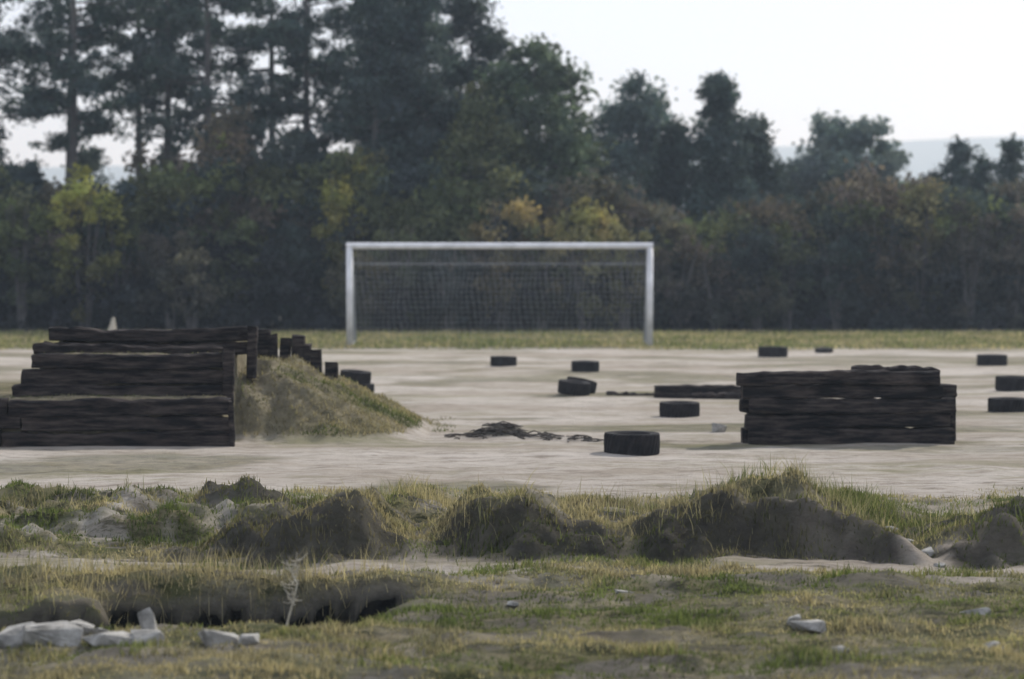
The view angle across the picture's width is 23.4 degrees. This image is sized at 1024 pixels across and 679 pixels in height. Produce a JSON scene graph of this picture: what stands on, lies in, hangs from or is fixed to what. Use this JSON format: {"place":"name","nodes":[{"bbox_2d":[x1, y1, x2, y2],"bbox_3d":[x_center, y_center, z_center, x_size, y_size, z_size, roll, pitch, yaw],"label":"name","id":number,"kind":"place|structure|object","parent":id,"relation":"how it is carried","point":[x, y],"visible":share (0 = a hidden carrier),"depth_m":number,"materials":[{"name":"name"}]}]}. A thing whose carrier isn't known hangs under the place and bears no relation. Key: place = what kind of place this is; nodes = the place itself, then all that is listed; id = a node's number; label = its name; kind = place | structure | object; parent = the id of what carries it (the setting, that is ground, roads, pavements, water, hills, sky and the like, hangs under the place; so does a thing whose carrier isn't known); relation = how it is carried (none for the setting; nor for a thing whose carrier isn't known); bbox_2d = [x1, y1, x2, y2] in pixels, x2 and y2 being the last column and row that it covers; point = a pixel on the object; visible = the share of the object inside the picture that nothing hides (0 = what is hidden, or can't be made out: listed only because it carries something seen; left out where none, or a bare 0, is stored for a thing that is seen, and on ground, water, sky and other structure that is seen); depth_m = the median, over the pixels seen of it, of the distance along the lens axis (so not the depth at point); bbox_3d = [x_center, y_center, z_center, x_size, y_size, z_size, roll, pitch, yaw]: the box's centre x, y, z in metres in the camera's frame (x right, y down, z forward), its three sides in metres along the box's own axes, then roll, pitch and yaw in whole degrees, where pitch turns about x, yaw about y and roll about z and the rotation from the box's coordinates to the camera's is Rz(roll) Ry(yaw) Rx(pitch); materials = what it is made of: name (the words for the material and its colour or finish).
{"place":"outdoors","nodes":[
{"label":"outdoors","id":0,"kind":"place"},
{"bbox_2d":[235,353,455,438],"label":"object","id":1,"kind":"structure","parent":0,"point":[412,416],"depth_m":29.18,"materials":[{"name":"green plant"}]},
{"bbox_2d":[0,316,1023,678],"bbox_3d":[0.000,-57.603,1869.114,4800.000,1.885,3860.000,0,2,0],"label":"ground","id":2,"kind":"structure","parent":0,"point":[468,390],"depth_m":18.04,"materials":[{"name":"soil"}]},
{"bbox_2d":[0,622,35,648],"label":"concrete rubble","id":3,"kind":"object","parent":2,"relation":"on","point":[11,636],"visible":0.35,"depth_m":13.35,"materials":[{"name":"grey concrete"}]},
{"bbox_2d":[0,197,62,329],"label":"shrub","id":4,"kind":"object","parent":2,"relation":"on","point":[10,233],"visible":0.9,"depth_m":74.20,"materials":[{"name":"green plant"}]},
{"bbox_2d":[0,0,70,176],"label":"pine tree","id":5,"kind":"object","parent":2,"relation":"on","point":[6,55],"visible":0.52,"depth_m":81.75,"materials":[{"name":"green plant"}]},
{"bbox_2d":[22,621,83,646],"bbox_3d":[-2.474,1.644,13.302,0.328,0.233,0.278,1,4,-8],"label":"concrete rubble","id":6,"kind":"object","parent":2,"relation":"on","point":[62,633],"visible":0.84,"depth_m":13.23,"materials":[{"name":"grey concrete"}]},
{"bbox_2d":[0,0,132,184],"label":"pine tree","id":7,"kind":"object","parent":2,"relation":"on","point":[91,157],"visible":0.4,"depth_m":89.04,"materials":[{"name":"green plant"}]},
{"bbox_2d":[0,0,160,183],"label":"pine tree","id":8,"kind":"object","parent":2,"relation":"on","point":[86,34],"visible":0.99,"depth_m":80.60,"materials":[{"name":"green plant"}]},
{"bbox_2d":[69,619,94,635],"bbox_3d":[-2.432,1.635,13.857,0.192,0.123,0.231,0,2,-14],"label":"concrete rubble","id":9,"kind":"object","parent":2,"relation":"on","point":[87,627],"visible":0.4,"depth_m":13.82,"materials":[{"name":"grey concrete"}]},
{"bbox_2d":[41,162,132,327],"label":"shrub","id":10,"kind":"object","parent":2,"relation":"on","point":[69,242],"visible":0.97,"depth_m":74.17,"materials":[{"name":"green plant"}]},
{"bbox_2d":[91,628,110,634],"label":"concrete rubble","id":11,"kind":"object","parent":2,"relation":"on","point":[97,630],"visible":0.39,"depth_m":13.55,"materials":[{"name":"grey concrete"}]},
{"bbox_2d":[82,631,131,648],"bbox_3d":[-2.117,1.621,13.276,0.348,0.106,0.236,0,-7,-32],"label":"concrete rubble","id":12,"kind":"object","parent":2,"relation":"on","point":[105,639],"visible":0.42,"depth_m":13.16,"materials":[{"name":"grey concrete"}]},
{"bbox_2d":[108,317,116,329],"bbox_3d":[-9.396,-0.100,58.031,0.310,0.853,0.310,0,2,0],"label":"pale stake","id":13,"kind":"object","parent":2,"relation":"on","point":[112,325],"visible":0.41,"depth_m":57.97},
{"bbox_2d":[92,190,156,326],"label":"shrub","id":14,"kind":"object","parent":2,"relation":"on","point":[132,230],"visible":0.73,"depth_m":74.86,"materials":[{"name":"green plant"}]},
{"bbox_2d":[91,0,199,180],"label":"pine tree","id":15,"kind":"object","parent":2,"relation":"on","point":[139,146],"visible":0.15,"depth_m":87.15,"materials":[{"name":"green plant"}]},
{"bbox_2d":[137,607,157,629],"bbox_3d":[-1.978,1.575,13.459,0.092,0.218,0.085,-17,-9,-14],"label":"concrete rubble","id":16,"kind":"object","parent":2,"relation":"on","point":[146,618],"visible":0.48,"depth_m":13.43,"materials":[{"name":"grey concrete"}]},
{"bbox_2d":[130,630,165,645],"bbox_3d":[-1.952,1.615,13.232,0.189,0.120,0.219,2,-6,-8],"label":"concrete rubble","id":17,"kind":"object","parent":2,"relation":"on","point":[146,636],"visible":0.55,"depth_m":13.16,"materials":[{"name":"grey concrete"}]},
{"bbox_2d":[0,325,338,446],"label":"timber ramp","id":18,"kind":"structure","parent":2,"relation":"on","point":[83,373],"depth_m":28.25,"materials":[{"name":"black wood"}]},
{"bbox_2d":[1,350,238,397],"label":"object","id":19,"kind":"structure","parent":18,"relation":"on","point":[106,394],"depth_m":28.03,"materials":[{"name":"black wood"}]},
{"bbox_2d":[85,0,254,222],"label":"pine tree","id":20,"kind":"object","parent":2,"relation":"on","point":[135,100],"visible":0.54,"depth_m":82.64,"materials":[{"name":"green plant"}]},
{"bbox_2d":[128,224,214,328],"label":"shrub","id":21,"kind":"object","parent":2,"relation":"on","point":[158,259],"visible":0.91,"depth_m":73.78,"materials":[{"name":"green plant"}]},
{"bbox_2d":[158,247,230,328],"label":"shrub","id":22,"kind":"object","parent":2,"relation":"on","point":[191,320],"visible":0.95,"depth_m":73.70,"materials":[{"name":"green plant"}]},
{"bbox_2d":[121,0,304,150],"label":"pine tree","id":23,"kind":"object","parent":2,"relation":"on","point":[175,68],"visible":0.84,"depth_m":80.68,"materials":[{"name":"green plant"}]},
{"bbox_2d":[197,627,238,647],"bbox_3d":[-1.582,1.613,13.267,0.301,0.132,0.195,17,1,-25],"label":"concrete rubble","id":24,"kind":"object","parent":2,"relation":"on","point":[208,637],"visible":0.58,"depth_m":13.19,"materials":[{"name":"grey concrete"}]},
{"bbox_2d":[179,132,280,326],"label":"shrub","id":25,"kind":"object","parent":2,"relation":"on","point":[221,215],"visible":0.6,"depth_m":74.63,"materials":[{"name":"green plant"}]},
{"bbox_2d":[238,633,259,645],"bbox_3d":[-1.401,1.605,13.142,0.117,0.074,0.099,-4,5,-9],"label":"concrete rubble","id":26,"kind":"object","parent":2,"relation":"on","point":[247,639],"visible":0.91,"depth_m":13.10,"materials":[{"name":"grey concrete"}]},
{"bbox_2d":[184,0,347,150],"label":"pine tree","id":27,"kind":"object","parent":2,"relation":"on","point":[244,63],"visible":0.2,"depth_m":85.38,"materials":[{"name":"green plant"}]},
{"bbox_2d":[280,553,307,626],"bbox_3d":[-1.234,1.410,13.803,0.142,0.455,0.129,2,3,44],"label":"dead weed","id":28,"kind":"object","parent":2,"relation":"on","point":[292,598],"visible":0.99,"depth_m":13.80,"materials":[{"name":"plant"}]},
{"bbox_2d":[237,0,386,154],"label":"pine tree","id":29,"kind":"object","parent":2,"relation":"on","point":[292,28],"visible":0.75,"depth_m":81.03,"materials":[{"name":"green plant"}]},
{"bbox_2d":[310,159,382,328],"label":"shrub","id":30,"kind":"object","parent":2,"relation":"on","point":[338,204],"visible":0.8,"depth_m":74.54,"materials":[{"name":"green plant"}]},
{"bbox_2d":[318,250,401,329],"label":"shrub","id":31,"kind":"object","parent":2,"relation":"on","point":[333,273],"visible":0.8,"depth_m":73.84,"materials":[{"name":"green plant"}]},
{"bbox_2d":[359,383,374,391],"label":"tyre","id":32,"kind":"object","parent":2,"relation":"on","point":[370,386],"visible":0.21,"depth_m":38.08,"materials":[{"name":"rubber"}]},
{"bbox_2d":[340,369,370,383],"bbox_3d":[-2.421,0.575,38.221,0.490,0.219,0.487,0,2,0],"label":"tyre","id":33,"kind":"object","parent":32,"relation":"on","point":[362,376],"visible":0.84,"depth_m":38.04,"materials":[{"name":"rubber"}]},
{"bbox_2d":[298,0,444,122],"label":"pine tree","id":34,"kind":"object","parent":2,"relation":"on","point":[325,43],"visible":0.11,"depth_m":85.15,"materials":[{"name":"green plant"}]},
{"bbox_2d":[320,0,435,227],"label":"pine tree","id":35,"kind":"object","parent":2,"relation":"on","point":[374,69],"visible":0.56,"depth_m":78.53,"materials":[{"name":"green plant"}]},
{"bbox_2d":[315,0,441,198],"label":"pine tree","id":36,"kind":"object","parent":2,"relation":"on","point":[387,46],"visible":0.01,"depth_m":83.78,"materials":[{"name":"green plant"}]},
{"bbox_2d":[363,224,435,329],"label":"shrub","id":37,"kind":"object","parent":2,"relation":"on","point":[406,234],"visible":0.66,"depth_m":74.25,"materials":[{"name":"green plant"}]},
{"bbox_2d":[329,0,477,261],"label":"pine tree","id":38,"kind":"object","parent":2,"relation":"on","point":[444,82],"visible":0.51,"depth_m":78.71,"materials":[{"name":"green plant"}]},
{"bbox_2d":[406,249,486,329],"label":"shrub","id":39,"kind":"object","parent":2,"relation":"on","point":[462,300],"visible":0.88,"depth_m":73.97,"materials":[{"name":"green plant"}]},
{"bbox_2d":[401,0,535,198],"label":"pine tree","id":40,"kind":"object","parent":2,"relation":"on","point":[487,43],"visible":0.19,"depth_m":81.35,"materials":[{"name":"green plant"}]},
{"bbox_2d":[427,149,510,326],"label":"shrub","id":41,"kind":"object","parent":2,"relation":"on","point":[457,167],"visible":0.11,"depth_m":77.47,"materials":[{"name":"green plant"}]},
{"bbox_2d":[415,79,546,319],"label":"deciduous tree","id":42,"kind":"object","parent":2,"relation":"on","point":[470,142],"visible":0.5,"depth_m":77.50,"materials":[{"name":"green plant"}]},
{"bbox_2d":[346,243,652,345],"bbox_3d":[-0.300,-1.107,61.168,7.480,2.568,2.103,0,2,0],"label":"football goal","id":43,"kind":"object","parent":2,"relation":"on","point":[351,327],"visible":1,"depth_m":60.86,"materials":[{"name":"white paint"}]},
{"bbox_2d":[458,195,540,329],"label":"shrub","id":44,"kind":"object","parent":2,"relation":"on","point":[518,218],"visible":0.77,"depth_m":74.25,"materials":[{"name":"green plant"}]},
{"bbox_2d":[490,356,516,366],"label":"tyre","id":45,"kind":"object","parent":2,"relation":"on","point":[498,361],"visible":1,"depth_m":48.38,"materials":[{"name":"rubber"}]},
{"bbox_2d":[0,102,1023,330],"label":"hedgerow","id":46,"kind":"object","parent":2,"relation":"on","point":[158,194],"visible":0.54,"depth_m":74.97,"materials":[{"name":"green plant"}]},
{"bbox_2d":[505,601,518,606],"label":"concrete rubble","id":47,"kind":"object","parent":2,"relation":"on","point":[512,603],"visible":1,"depth_m":14.94,"materials":[{"name":"grey concrete"}]},
{"bbox_2d":[444,421,603,442],"bbox_3d":[0.138,1.064,28.831,2.138,0.199,0.834,1,2,27],"label":"brushwood","id":48,"kind":"object","parent":2,"relation":"on","point":[521,431],"visible":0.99,"depth_m":28.87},
{"bbox_2d":[463,32,618,216],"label":"deciduous tree","id":49,"kind":"object","parent":2,"relation":"on","point":[565,148],"visible":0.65,"depth_m":78.42,"materials":[{"name":"green plant"}]},
{"bbox_2d":[512,219,580,329],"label":"shrub","id":50,"kind":"object","parent":2,"relation":"on","point":[530,232],"visible":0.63,"depth_m":74.18,"materials":[{"name":"green plant"}]},
{"bbox_2d":[558,379,590,395],"bbox_3d":[0.955,0.737,37.861,0.514,0.251,0.509,0,2,0],"label":"tyre","id":51,"kind":"object","parent":2,"relation":"on","point":[572,387],"visible":1,"depth_m":37.66,"materials":[{"name":"rubber"}]},
{"bbox_2d":[567,376,596,393],"bbox_3d":[1.075,0.712,38.410,0.500,0.285,0.497,0,2,0],"label":"tyre","id":52,"kind":"object","parent":2,"relation":"on","point":[593,386],"visible":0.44,"depth_m":38.25,"materials":[{"name":"rubber"}]},
{"bbox_2d":[533,194,635,329],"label":"shrub","id":53,"kind":"object","parent":2,"relation":"on","point":[584,220],"visible":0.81,"depth_m":73.90,"materials":[{"name":"green plant"}]},
{"bbox_2d":[571,360,598,371],"bbox_3d":[1.368,0.501,46.057,0.523,0.213,0.525,0,2,0],"label":"tyre","id":54,"kind":"object","parent":2,"relation":"on","point":[584,366],"visible":1,"depth_m":45.85,"materials":[{"name":"rubber"}]},
{"bbox_2d":[573,134,644,193],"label":"deciduous tree","id":55,"kind":"object","parent":2,"relation":"on","point":[603,171],"visible":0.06,"depth_m":83.27,"materials":[{"name":"green plant"}]},
{"bbox_2d":[588,214,660,329],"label":"shrub","id":56,"kind":"object","parent":2,"relation":"on","point":[623,237],"visible":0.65,"depth_m":74.22,"materials":[{"name":"green plant"}]},
{"bbox_2d":[615,589,633,592],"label":"concrete rubble","id":57,"kind":"object","parent":2,"relation":"on","point":[621,591],"visible":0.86,"depth_m":15.25,"materials":[{"name":"grey concrete"}]},
{"bbox_2d":[604,430,659,455],"bbox_3d":[1.288,1.114,26.518,0.603,0.238,0.603,0,2,0],"label":"tyre","id":58,"kind":"object","parent":2,"relation":"on","point":[638,443],"visible":1,"depth_m":26.27,"materials":[{"name":"rubber"}]},
{"bbox_2d":[575,69,695,209],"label":"deciduous tree","id":59,"kind":"object","parent":2,"relation":"on","point":[628,116],"visible":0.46,"depth_m":91.03,"materials":[{"name":"green plant"}]},
{"bbox_2d":[631,113,713,219],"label":"pine tree","id":60,"kind":"object","parent":2,"relation":"on","point":[671,186],"visible":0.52,"depth_m":81.53,"materials":[{"name":"green plant"}]},
{"bbox_2d":[606,384,740,399],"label":"fallen sleepers","id":61,"kind":"object","parent":2,"relation":"on","point":[705,391],"visible":0.48,"depth_m":37.16},
{"bbox_2d":[641,214,717,329],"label":"shrub","id":62,"kind":"object","parent":2,"relation":"on","point":[663,267],"visible":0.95,"depth_m":74.19,"materials":[{"name":"green plant"}]},
{"bbox_2d":[659,401,699,417],"bbox_3d":[2.253,0.941,33.193,0.543,0.212,0.544,0,2,0],"label":"tyre","id":63,"kind":"object","parent":2,"relation":"on","point":[677,409],"visible":1,"depth_m":32.98,"materials":[{"name":"rubber"}]},
{"bbox_2d":[674,253,745,329],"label":"shrub","id":64,"kind":"object","parent":2,"relation":"on","point":[713,310],"visible":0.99,"depth_m":73.93,"materials":[{"name":"green plant"}]},
{"bbox_2d":[712,423,726,431],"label":"concrete rubble","id":65,"kind":"object","parent":2,"relation":"on","point":[716,427],"visible":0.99,"depth_m":29.75,"materials":[{"name":"grey concrete"}]},
{"bbox_2d":[672,69,779,250],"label":"pine tree","id":66,"kind":"object","parent":2,"relation":"on","point":[715,139],"visible":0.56,"depth_m":81.22,"materials":[{"name":"green plant"}]},
{"bbox_2d":[758,346,787,356],"bbox_3d":[5.661,0.270,53.584,0.643,0.234,0.643,0,2,0],"label":"tyre","id":67,"kind":"object","parent":2,"relation":"on","point":[772,351],"visible":1,"depth_m":53.32,"materials":[{"name":"rubber"}]},
{"bbox_2d":[734,109,812,205],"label":"pine tree","id":68,"kind":"object","parent":2,"relation":"on","point":[768,173],"visible":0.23,"depth_m":82.55,"materials":[{"name":"green plant"}]},
{"bbox_2d":[786,614,800,624],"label":"concrete rubble","id":69,"kind":"object","parent":2,"relation":"on","point":[796,617],"visible":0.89,"depth_m":14.05,"materials":[{"name":"grey concrete"}]},
{"bbox_2d":[789,619,825,632],"bbox_3d":[1.682,1.625,13.984,0.209,0.085,0.139,6,-10,-30],"label":"concrete rubble","id":70,"kind":"object","parent":2,"relation":"on","point":[817,626],"visible":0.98,"depth_m":13.95,"materials":[{"name":"grey concrete"}]},
{"bbox_2d":[815,347,832,352],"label":"tyre","id":71,"kind":"object","parent":2,"relation":"on","point":[823,350],"visible":1,"depth_m":55.40,"materials":[{"name":"rubber"}]},
{"bbox_2d":[832,645,848,652],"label":"concrete rubble","id":72,"kind":"object","parent":2,"relation":"on","point":[840,647],"visible":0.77,"depth_m":12.88,"materials":[{"name":"grey concrete"}]},
{"bbox_2d":[772,107,912,199],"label":"deciduous tree","id":73,"kind":"object","parent":2,"relation":"on","point":[836,141],"visible":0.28,"depth_m":102.68,"materials":[{"name":"green plant"}]},
{"bbox_2d":[736,365,956,444],"bbox_3d":[3.838,0.750,28.300,2.564,0.923,0.548,0,2,0],"label":"sleeper stack","id":74,"kind":"object","parent":2,"relation":"on","point":[789,407],"visible":1,"depth_m":28.06,"materials":[{"name":"black wood"}]},
{"bbox_2d":[887,177,956,328],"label":"shrub","id":75,"kind":"object","parent":2,"relation":"on","point":[932,240],"visible":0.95,"depth_m":74.68,"materials":[{"name":"green plant"}]},
{"bbox_2d":[921,547,934,556],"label":"concrete rubble","id":76,"kind":"object","parent":2,"relation":"on","point":[930,551],"visible":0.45,"depth_m":17.05,"materials":[{"name":"grey concrete"}]},
{"bbox_2d":[917,166,953,186],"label":"pine tree","id":77,"kind":"object","parent":2,"relation":"on","point":[937,176],"visible":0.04,"depth_m":87.70,"materials":[{"name":"green plant"}]},
{"bbox_2d":[933,563,945,567],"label":"concrete rubble","id":78,"kind":"object","parent":2,"relation":"on","point":[942,565],"visible":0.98,"depth_m":16.77,"materials":[{"name":"grey concrete"}]},
{"bbox_2d":[931,134,978,198],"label":"pine tree","id":79,"kind":"object","parent":2,"relation":"on","point":[959,149],"visible":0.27,"depth_m":87.58,"materials":[{"name":"green plant"}]},
{"bbox_2d":[920,197,1001,329],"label":"shrub","id":80,"kind":"object","parent":2,"relation":"on","point":[980,292],"visible":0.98,"depth_m":74.42,"materials":[{"name":"green plant"}]},
{"bbox_2d":[959,607,990,614],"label":"concrete rubble","id":81,"kind":"object","parent":2,"relation":"on","point":[981,611],"visible":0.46,"depth_m":14.46,"materials":[{"name":"grey concrete"}]},
{"bbox_2d":[962,145,1006,209],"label":"pine tree","id":82,"kind":"object","parent":2,"relation":"on","point":[983,166],"visible":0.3,"depth_m":87.58,"materials":[{"name":"green plant"}]},
{"bbox_2d":[983,641,999,648],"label":"concrete rubble","id":83,"kind":"object","parent":2,"relation":"on","point":[991,644],"visible":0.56,"depth_m":12.98,"materials":[{"name":"grey concrete"}]},
{"bbox_2d":[977,354,1006,365],"bbox_3d":[9.574,0.416,49.242,0.603,0.234,0.603,0,2,0],"label":"tyre","id":84,"kind":"object","parent":2,"relation":"on","point":[991,359],"visible":0.91,"depth_m":48.99,"materials":[{"name":"rubber"}]},
{"bbox_2d":[974,202,1023,328],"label":"shrub","id":85,"kind":"object","parent":2,"relation":"on","point":[1013,256],"visible":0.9,"depth_m":74.76,"materials":[{"name":"green plant"}]},
{"bbox_2d":[985,132,1023,198],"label":"pine tree","id":86,"kind":"object","parent":2,"relation":"on","point":[1012,154],"visible":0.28,"depth_m":87.60,"materials":[{"name":"green plant"}]},
{"bbox_2d":[988,397,1023,411],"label":"tyre","id":87,"kind":"object","parent":2,"relation":"on","point":[1005,404],"visible":0.98,"depth_m":33.82,"materials":[{"name":"rubber"}]},
{"bbox_2d":[995,375,1023,391],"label":"tyre","id":88,"kind":"object","parent":2,"relation":"on","point":[1007,383],"visible":1,"depth_m":39.02,"materials":[{"name":"rubber"}]},
{"bbox_2d":[0,464,1023,678],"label":"meadow grass","id":89,"kind":"structure","parent":0,"point":[683,618],"depth_m":14.97,"materials":[{"name":"green plant"}]},
{"bbox_2d":[0,327,1023,349],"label":"field grass","id":90,"kind":"structure","parent":0,"point":[314,336],"depth_m":63.91,"materials":[{"name":"green plant"}]},
{"bbox_2d":[0,452,1023,627],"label":"tall dry grass","id":91,"kind":"structure","parent":0,"point":[848,501],"depth_m":17.30,"materials":[{"name":"green plant"}]},
{"bbox_2d":[0,0,1023,166],"label":"sky","id":92,"kind":"structure","parent":0,"point":[938,69],"materials":[{"name":"white"}]},
{"bbox_2d":[39,136,1023,212],"bbox_3d":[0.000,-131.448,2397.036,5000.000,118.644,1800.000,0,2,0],"label":"distant hill","id":93,"kind":"structure","parent":0,"point":[927,154],"depth_m":1986.51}
]}

